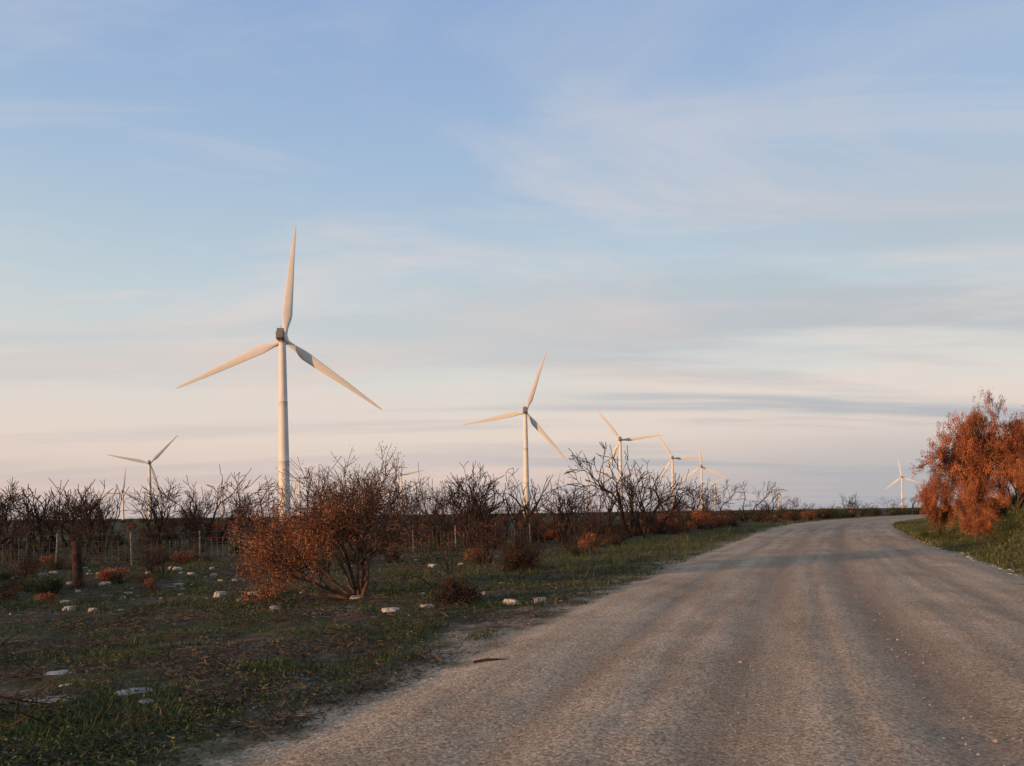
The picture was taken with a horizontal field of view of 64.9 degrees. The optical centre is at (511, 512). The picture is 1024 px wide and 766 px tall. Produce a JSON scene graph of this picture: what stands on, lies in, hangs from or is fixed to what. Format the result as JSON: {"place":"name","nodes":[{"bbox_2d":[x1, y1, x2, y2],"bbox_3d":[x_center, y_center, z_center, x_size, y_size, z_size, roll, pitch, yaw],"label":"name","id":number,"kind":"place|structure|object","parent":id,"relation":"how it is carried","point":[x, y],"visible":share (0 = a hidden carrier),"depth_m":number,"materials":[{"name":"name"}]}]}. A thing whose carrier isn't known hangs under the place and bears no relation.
{"place":"outdoors","nodes":[
{"label":"outdoors","id":0,"kind":"place"},
{"bbox_2d":[0,497,1023,765],"bbox_3d":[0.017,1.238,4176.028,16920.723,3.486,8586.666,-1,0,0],"label":"ground","id":1,"kind":"structure","parent":0,"point":[14,618],"depth_m":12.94,"materials":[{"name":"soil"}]},
{"bbox_2d":[0,493,27,543],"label":"burnt shrub","id":2,"kind":"object","parent":1,"relation":"on","point":[5,539],"visible":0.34,"depth_m":48.50,"materials":[{"name":"brown plant"}]},
{"bbox_2d":[0,479,36,546],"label":"burnt shrub","id":3,"kind":"object","parent":1,"relation":"on","point":[5,510],"visible":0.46,"depth_m":52.58,"materials":[{"name":"brown plant"}]},
{"bbox_2d":[0,508,38,562],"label":"burnt shrub","id":4,"kind":"object","parent":1,"relation":"on","point":[13,538],"visible":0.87,"depth_m":33.13,"materials":[{"name":"brown plant"}]},
{"bbox_2d":[0,543,44,583],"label":"burnt shrub","id":5,"kind":"object","parent":1,"relation":"on","point":[20,578],"visible":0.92,"depth_m":21.06,"materials":[{"name":"brown plant"}]},
{"bbox_2d":[0,487,75,548],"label":"burnt shrub","id":6,"kind":"object","parent":1,"relation":"on","point":[54,526],"visible":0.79,"depth_m":38.41,"materials":[{"name":"brown plant"}]},
{"bbox_2d":[8,495,68,556],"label":"burnt shrub","id":7,"kind":"object","parent":1,"relation":"on","point":[43,521],"visible":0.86,"depth_m":38.82,"materials":[{"name":"brown plant"}]},
{"bbox_2d":[5,488,80,552],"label":"burnt shrub","id":8,"kind":"object","parent":1,"relation":"on","point":[45,540],"visible":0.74,"depth_m":41.62,"materials":[{"name":"brown plant"}]},
{"bbox_2d":[68,540,83,583],"bbox_3d":[-11.719,1.419,21.729,0.390,1.367,0.291,-1,0,32],"label":"burnt stump","id":9,"kind":"object","parent":1,"relation":"on","point":[77,564],"visible":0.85,"depth_m":21.60,"materials":[{"name":"brown wood"}]},
{"bbox_2d":[52,480,117,546],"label":"burnt shrub","id":10,"kind":"object","parent":1,"relation":"on","point":[63,540],"visible":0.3,"depth_m":48.65,"materials":[{"name":"brown plant"}]},
{"bbox_2d":[64,518,117,566],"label":"burnt shrub","id":11,"kind":"object","parent":1,"relation":"on","point":[81,533],"visible":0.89,"depth_m":29.29,"materials":[{"name":"brown plant"}]},
{"bbox_2d":[103,468,139,519],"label":"wind turbine","id":12,"kind":"object","parent":1,"relation":"on","point":[122,496],"visible":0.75,"depth_m":1429.46,"materials":[{"name":"white paint"}]},
{"bbox_2d":[107,435,177,518],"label":"wind turbine","id":13,"kind":"object","parent":1,"relation":"on","point":[150,469],"visible":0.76,"depth_m":870.38,"materials":[{"name":"white paint"}]},
{"bbox_2d":[84,525,224,576],"bbox_3d":[-10.453,1.173,23.684,3.006,1.616,2.901,-1,0,25],"label":"burnt shrub","id":14,"kind":"object","parent":1,"relation":"on","point":[159,534],"visible":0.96,"depth_m":23.90,"materials":[{"name":"brown plant"}]},
{"bbox_2d":[120,476,200,544],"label":"burnt shrub","id":15,"kind":"object","parent":1,"relation":"on","point":[154,515],"visible":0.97,"depth_m":50.03,"materials":[{"name":"brown plant"}]},
{"bbox_2d":[151,464,261,542],"bbox_3d":[-19.291,-0.479,51.668,6.686,5.284,3.969,-1,0,-4],"label":"burnt shrub","id":16,"kind":"object","parent":1,"relation":"on","point":[214,514],"visible":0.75,"depth_m":51.08,"materials":[{"name":"brown plant"}]},
{"bbox_2d":[202,514,234,543],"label":"rust scrub","id":17,"kind":"object","parent":1,"relation":"on","point":[222,539],"visible":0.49,"depth_m":52.77,"materials":[{"name":"brown plant"}]},
{"bbox_2d":[217,485,253,544],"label":"burnt shrub","id":18,"kind":"object","parent":1,"relation":"on","point":[245,507],"visible":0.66,"depth_m":45.26,"materials":[{"name":"brown plant"}]},
{"bbox_2d":[212,472,285,545],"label":"burnt shrub","id":19,"kind":"object","parent":1,"relation":"on","point":[225,526],"visible":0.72,"depth_m":49.47,"materials":[{"name":"brown plant"}]},
{"bbox_2d":[217,484,306,549],"bbox_3d":[-12.002,0.265,39.502,4.500,3.557,2.671,-1,0,-29],"label":"burnt shrub","id":20,"kind":"object","parent":1,"relation":"on","point":[261,509],"visible":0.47,"depth_m":39.49,"materials":[{"name":"brown plant"}]},
{"bbox_2d":[0,523,530,567],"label":"wire fence","id":21,"kind":"object","parent":1,"relation":"on","point":[105,557],"visible":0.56,"depth_m":31.07,"materials":[{"name":"grey metal"}]},
{"bbox_2d":[241,520,296,553],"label":"burnt shrub","id":22,"kind":"object","parent":1,"relation":"on","point":[265,535],"visible":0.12,"depth_m":27.07,"materials":[{"name":"brown plant"}]},
{"bbox_2d":[175,225,381,520],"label":"wind turbine","id":23,"kind":"object","parent":1,"relation":"on","point":[282,341],"visible":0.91,"depth_m":292.21,"materials":[{"name":"white paint"}]},
{"bbox_2d":[9,557,547,704],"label":"limestone rocks","id":24,"kind":"object","parent":1,"relation":"on","point":[217,593],"visible":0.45,"depth_m":14.66,"materials":[{"name":"white stone"}]},
{"bbox_2d":[289,465,318,514],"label":"wind turbine","id":25,"kind":"object","parent":1,"relation":"on","point":[296,474],"visible":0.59,"depth_m":1502.66,"materials":[{"name":"white paint"}]},
{"bbox_2d":[296,472,328,539],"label":"burnt shrub","id":26,"kind":"object","parent":1,"relation":"on","point":[307,495],"visible":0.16,"depth_m":55.04,"materials":[{"name":"brown plant"}]},
{"bbox_2d":[220,441,436,603],"bbox_3d":[-3.657,0.808,16.361,4.162,4.614,4.107,-1,0,0],"label":"rust leaved shrub","id":27,"kind":"object","parent":1,"relation":"on","point":[330,512],"visible":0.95,"depth_m":15.94,"materials":[{"name":"orange plant"}]},
{"bbox_2d":[0,538,719,744],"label":"fallen sticks","id":28,"kind":"object","parent":1,"relation":"on","point":[312,662],"visible":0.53,"depth_m":8.54,"materials":[{"name":"brown wood"}]},
{"bbox_2d":[327,476,411,542],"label":"burnt shrub","id":29,"kind":"object","parent":1,"relation":"on","point":[380,514],"visible":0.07,"depth_m":47.80,"materials":[{"name":"brown plant"}]},
{"bbox_2d":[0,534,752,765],"bbox_3d":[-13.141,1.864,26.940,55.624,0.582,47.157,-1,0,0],"label":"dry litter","id":30,"kind":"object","parent":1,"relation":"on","point":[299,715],"visible":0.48,"depth_m":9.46,"materials":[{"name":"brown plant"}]},
{"bbox_2d":[370,507,393,562],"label":"burnt shrub","id":31,"kind":"object","parent":1,"relation":"on","point":[389,559],"visible":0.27,"depth_m":30.02,"materials":[{"name":"brown plant"}]},
{"bbox_2d":[352,496,434,551],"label":"burnt shrub","id":32,"kind":"object","parent":1,"relation":"on","point":[416,508],"visible":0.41,"depth_m":37.17,"materials":[{"name":"brown plant"}]},
{"bbox_2d":[386,459,423,513],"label":"wind turbine","id":33,"kind":"object","parent":1,"relation":"on","point":[401,474],"visible":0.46,"depth_m":1393.27,"materials":[{"name":"white paint"}]},
{"bbox_2d":[426,571,485,606],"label":"dead round bush","id":34,"kind":"object","parent":1,"relation":"on","point":[451,590],"visible":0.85,"depth_m":14.15,"materials":[{"name":"brown plant"}]},
{"bbox_2d":[0,477,921,553],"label":"burnt scrubland","id":35,"kind":"structure","parent":1,"relation":"on","point":[98,516],"depth_m":46.55,"materials":[{"name":"brown plant"}]},
{"bbox_2d":[410,524,513,574],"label":"burnt shrub","id":36,"kind":"object","parent":1,"relation":"on","point":[452,557],"visible":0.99,"depth_m":21.95,"materials":[{"name":"brown plant"}]},
{"bbox_2d":[426,461,509,548],"bbox_3d":[-2.178,-0.364,41.777,4.580,4.650,5.380,-1,0,-13],"label":"burnt shrub","id":37,"kind":"object","parent":1,"relation":"on","point":[474,499],"visible":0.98,"depth_m":40.85,"materials":[{"name":"brown plant"}]},
{"bbox_2d":[3,502,954,523],"bbox_3d":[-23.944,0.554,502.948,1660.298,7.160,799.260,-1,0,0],"label":"distant treeline","id":38,"kind":"object","parent":1,"relation":"on","point":[832,512],"visible":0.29,"depth_m":156.08,"materials":[{"name":"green plant"}]},
{"bbox_2d":[463,513,504,565],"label":"burnt shrub","id":39,"kind":"object","parent":1,"relation":"on","point":[483,552],"visible":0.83,"depth_m":26.88,"materials":[{"name":"brown plant"}]},
{"bbox_2d":[457,472,529,541],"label":"burnt shrub","id":40,"kind":"object","parent":1,"relation":"on","point":[485,524],"visible":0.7,"depth_m":43.58,"materials":[{"name":"brown plant"}]},
{"bbox_2d":[0,486,1022,602],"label":"scrub","id":41,"kind":"object","parent":1,"relation":"on","point":[711,520],"visible":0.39,"depth_m":39.60,"materials":[{"name":"brown plant"}]},
{"bbox_2d":[0,497,1023,765],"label":"ground herbs","id":42,"kind":"object","parent":1,"relation":"on","point":[118,755],"visible":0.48,"depth_m":10.04,"materials":[{"name":"green plant"}]},
{"bbox_2d":[463,351,567,513],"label":"wind turbine","id":43,"kind":"object","parent":1,"relation":"on","point":[534,423],"visible":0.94,"depth_m":531.74,"materials":[{"name":"white paint"}]},
{"bbox_2d":[477,468,562,535],"bbox_3d":[0.680,-0.562,53.782,5.658,4.956,2.890,-1,0,-22],"label":"burnt shrub","id":44,"kind":"object","parent":1,"relation":"on","point":[523,507],"visible":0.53,"depth_m":53.86,"materials":[{"name":"brown plant"}]},
{"bbox_2d":[492,532,548,572],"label":"dead round bush","id":45,"kind":"object","parent":1,"relation":"on","point":[522,558],"visible":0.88,"depth_m":22.34,"materials":[{"name":"brown plant"}]},
{"bbox_2d":[497,475,567,542],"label":"burnt shrub","id":46,"kind":"object","parent":1,"relation":"on","point":[524,525],"visible":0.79,"depth_m":46.04,"materials":[{"name":"brown plant"}]},
{"bbox_2d":[515,503,563,553],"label":"burnt shrub","id":47,"kind":"object","parent":1,"relation":"on","point":[536,517],"visible":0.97,"depth_m":33.26,"materials":[{"name":"brown plant"}]},
{"bbox_2d":[544,470,567,506],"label":"wind turbine","id":48,"kind":"object","parent":1,"relation":"on","point":[557,486],"visible":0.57,"depth_m":2102.84,"materials":[{"name":"white paint"}]},
{"bbox_2d":[537,479,601,540],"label":"burnt shrub","id":49,"kind":"object","parent":1,"relation":"on","point":[564,502],"visible":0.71,"depth_m":47.97,"materials":[{"name":"brown plant"}]},
{"bbox_2d":[567,497,609,546],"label":"burnt shrub","id":50,"kind":"object","parent":1,"relation":"on","point":[585,529],"visible":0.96,"depth_m":38.15,"materials":[{"name":"brown plant"}]},
{"bbox_2d":[563,442,631,530],"bbox_3d":[5.731,-1.551,54.433,4.585,6.886,7.912,-1,0,4],"label":"burnt shrub","id":51,"kind":"object","parent":1,"relation":"on","point":[620,506],"visible":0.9,"depth_m":55.75,"materials":[{"name":"brown plant"}]},
{"bbox_2d":[570,473,624,537],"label":"burnt shrub","id":52,"kind":"object","parent":1,"relation":"on","point":[611,502],"visible":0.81,"depth_m":51.80,"materials":[{"name":"brown plant"}]},
{"bbox_2d":[596,479,638,522],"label":"burnt shrub","id":53,"kind":"object","parent":1,"relation":"on","point":[622,503],"visible":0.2,"depth_m":78.25,"materials":[{"name":"brown plant"}]},
{"bbox_2d":[594,406,661,510],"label":"wind turbine","id":54,"kind":"object","parent":1,"relation":"on","point":[619,444],"visible":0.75,"depth_m":792.40,"materials":[{"name":"white paint"}]},
{"bbox_2d":[625,508,665,533],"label":"rust scrub","id":55,"kind":"object","parent":1,"relation":"on","point":[649,527],"visible":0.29,"depth_m":59.69,"materials":[{"name":"brown plant"}]},
{"bbox_2d":[607,458,688,535],"bbox_3d":[9.307,-1.044,56.627,5.576,5.660,6.549,-1,0,-26],"label":"burnt shrub","id":56,"kind":"object","parent":1,"relation":"on","point":[632,502],"visible":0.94,"depth_m":56.82,"materials":[{"name":"brown plant"}]},
{"bbox_2d":[649,507,680,530],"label":"rust scrub","id":57,"kind":"object","parent":1,"relation":"on","point":[661,517],"visible":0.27,"depth_m":62.72,"materials":[{"name":"brown plant"}]},
{"bbox_2d":[629,468,702,533],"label":"burnt shrub","id":58,"kind":"object","parent":1,"relation":"on","point":[667,515],"visible":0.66,"depth_m":60.85,"materials":[{"name":"brown plant"}]},
{"bbox_2d":[650,487,695,524],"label":"burnt shrub","id":59,"kind":"object","parent":1,"relation":"on","point":[661,508],"visible":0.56,"depth_m":65.56,"materials":[{"name":"brown plant"}]},
{"bbox_2d":[655,430,703,505],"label":"wind turbine","id":60,"kind":"object","parent":1,"relation":"on","point":[672,464],"visible":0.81,"depth_m":1051.26,"materials":[{"name":"white paint"}]},
{"bbox_2d":[669,476,722,522],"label":"burnt shrub","id":61,"kind":"object","parent":1,"relation":"on","point":[698,493],"visible":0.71,"depth_m":89.72,"materials":[{"name":"brown plant"}]},
{"bbox_2d":[661,489,735,528],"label":"burnt shrub","id":62,"kind":"object","parent":1,"relation":"on","point":[692,509],"visible":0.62,"depth_m":72.00,"materials":[{"name":"brown plant"}]},
{"bbox_2d":[680,439,726,508],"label":"wind turbine","id":63,"kind":"object","parent":1,"relation":"on","point":[697,469],"visible":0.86,"depth_m":1223.04,"materials":[{"name":"white paint"}]},
{"bbox_2d":[704,475,724,510],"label":"wind turbine","id":64,"kind":"object","parent":1,"relation":"on","point":[714,491],"visible":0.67,"depth_m":2379.34,"materials":[{"name":"white paint"}]},
{"bbox_2d":[706,479,746,519],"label":"burnt shrub","id":65,"kind":"object","parent":1,"relation":"on","point":[734,490],"visible":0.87,"depth_m":99.80,"materials":[{"name":"brown plant"}]},
{"bbox_2d":[707,480,784,521],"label":"burnt shrub","id":66,"kind":"object","parent":1,"relation":"on","point":[743,506],"visible":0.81,"depth_m":103.68,"materials":[{"name":"brown plant"}]},
{"bbox_2d":[757,484,787,520],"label":"burnt shrub","id":67,"kind":"object","parent":1,"relation":"on","point":[770,515],"visible":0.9,"depth_m":111.62,"materials":[{"name":"brown plant"}]},
{"bbox_2d":[886,459,921,507],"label":"wind turbine","id":68,"kind":"object","parent":1,"relation":"on","point":[901,477],"visible":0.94,"depth_m":1746.18,"materials":[{"name":"white paint"}]},
{"bbox_2d":[913,528,939,538],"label":"green scrub","id":69,"kind":"object","parent":1,"relation":"on","point":[924,534],"visible":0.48,"depth_m":39.78,"materials":[{"name":"green plant"}]},
{"bbox_2d":[913,462,957,534],"bbox_3d":[22.092,-0.665,42.072,2.162,4.259,2.107,-1,0,6],"label":"rust leaved tree","id":70,"kind":"object","parent":1,"relation":"on","point":[932,510],"visible":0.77,"depth_m":41.83,"materials":[{"name":"orange plant"}]},
{"bbox_2d":[928,529,957,540],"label":"green scrub","id":71,"kind":"object","parent":1,"relation":"on","point":[934,536],"visible":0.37,"depth_m":37.47,"materials":[{"name":"green plant"}]},
{"bbox_2d":[918,540,1011,573],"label":"verge stones","id":72,"kind":"object","parent":1,"relation":"on","point":[969,556],"visible":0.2,"depth_m":25.43,"materials":[{"name":"stone"}]},
{"bbox_2d":[910,387,1023,516],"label":"rust leaved tree","id":73,"kind":"object","parent":1,"relation":"on","point":[966,444],"visible":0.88,"depth_m":37.62,"materials":[{"name":"orange plant"}]},
{"bbox_2d":[953,464,999,527],"bbox_3d":[21.229,-0.671,36.906,1.932,3.454,1.982,-1,0,4],"label":"rust leaved tree","id":74,"kind":"object","parent":1,"relation":"on","point":[972,496],"visible":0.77,"depth_m":36.60,"materials":[{"name":"orange plant"}]},
{"bbox_2d":[950,395,1005,501],"bbox_3d":[22.355,-2.457,39.000,2.658,6.671,2.651,-1,0,-14],"label":"rust leaved tree","id":75,"kind":"object","parent":1,"relation":"on","point":[990,434],"visible":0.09,"depth_m":38.49,"materials":[{"name":"orange plant"}]},
{"bbox_2d":[957,498,999,537],"bbox_3d":[19.784,0.259,34.162,1.513,1.934,1.475,-1,0,-4],"label":"rust leaved tree","id":76,"kind":"object","parent":1,"relation":"on","point":[967,514],"visible":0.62,"depth_m":34.17,"materials":[{"name":"orange plant"}]},
{"bbox_2d":[968,509,1003,538],"bbox_3d":[18.938,0.466,32.215,1.261,1.348,1.229,-1,0,-17],"label":"rust leaved tree","id":77,"kind":"object","parent":1,"relation":"on","point":[984,522],"visible":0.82,"depth_m":32.14,"materials":[{"name":"orange plant"}]},
{"bbox_2d":[951,404,1023,498],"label":"rust leaved tree","id":78,"kind":"object","parent":1,"relation":"on","point":[1012,426],"visible":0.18,"depth_m":38.33,"materials":[{"name":"orange plant"}]},
{"bbox_2d":[983,527,1017,545],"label":"green scrub","id":79,"kind":"object","parent":1,"relation":"on","point":[1003,534],"visible":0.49,"depth_m":28.57,"materials":[{"name":"green plant"}]},
{"bbox_2d":[984,440,1023,510],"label":"rust leaved tree","id":80,"kind":"object","parent":1,"relation":"on","point":[1012,469],"visible":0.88,"depth_m":35.74,"materials":[{"name":"orange plant"}]},
{"bbox_2d":[989,510,1023,535],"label":"green scrub","id":81,"kind":"object","parent":1,"relation":"on","point":[1003,525],"visible":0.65,"depth_m":29.82,"materials":[{"name":"green plant"}]},
{"bbox_2d":[990,422,1023,475],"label":"rust leaved tree","id":82,"kind":"object","parent":1,"relation":"on","point":[1012,449],"visible":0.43,"depth_m":36.56,"materials":[{"name":"orange plant"}]},
{"bbox_2d":[1010,474,1023,493],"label":"rust leaved tree","id":83,"kind":"object","parent":1,"relation":"on","point":[1017,481],"visible":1,"depth_m":32.80,"materials":[{"name":"orange plant"}]},
{"bbox_2d":[0,0,1023,519],"label":"sky","id":84,"kind":"structure","parent":0,"point":[785,238],"materials":[{"name":"blue"}]},
{"bbox_2d":[110,514,1023,765],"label":"gravel road","id":85,"kind":"structure","parent":0,"point":[648,671],"depth_m":7.50,"materials":[{"name":"grey gravel"}]},
{"bbox_2d":[474,658,505,662],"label":"fallen branch","id":86,"kind":"object","parent":85,"relation":"on","point":[486,659],"visible":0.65,"depth_m":8.43,"materials":[{"name":"brown wood"}]}
]}

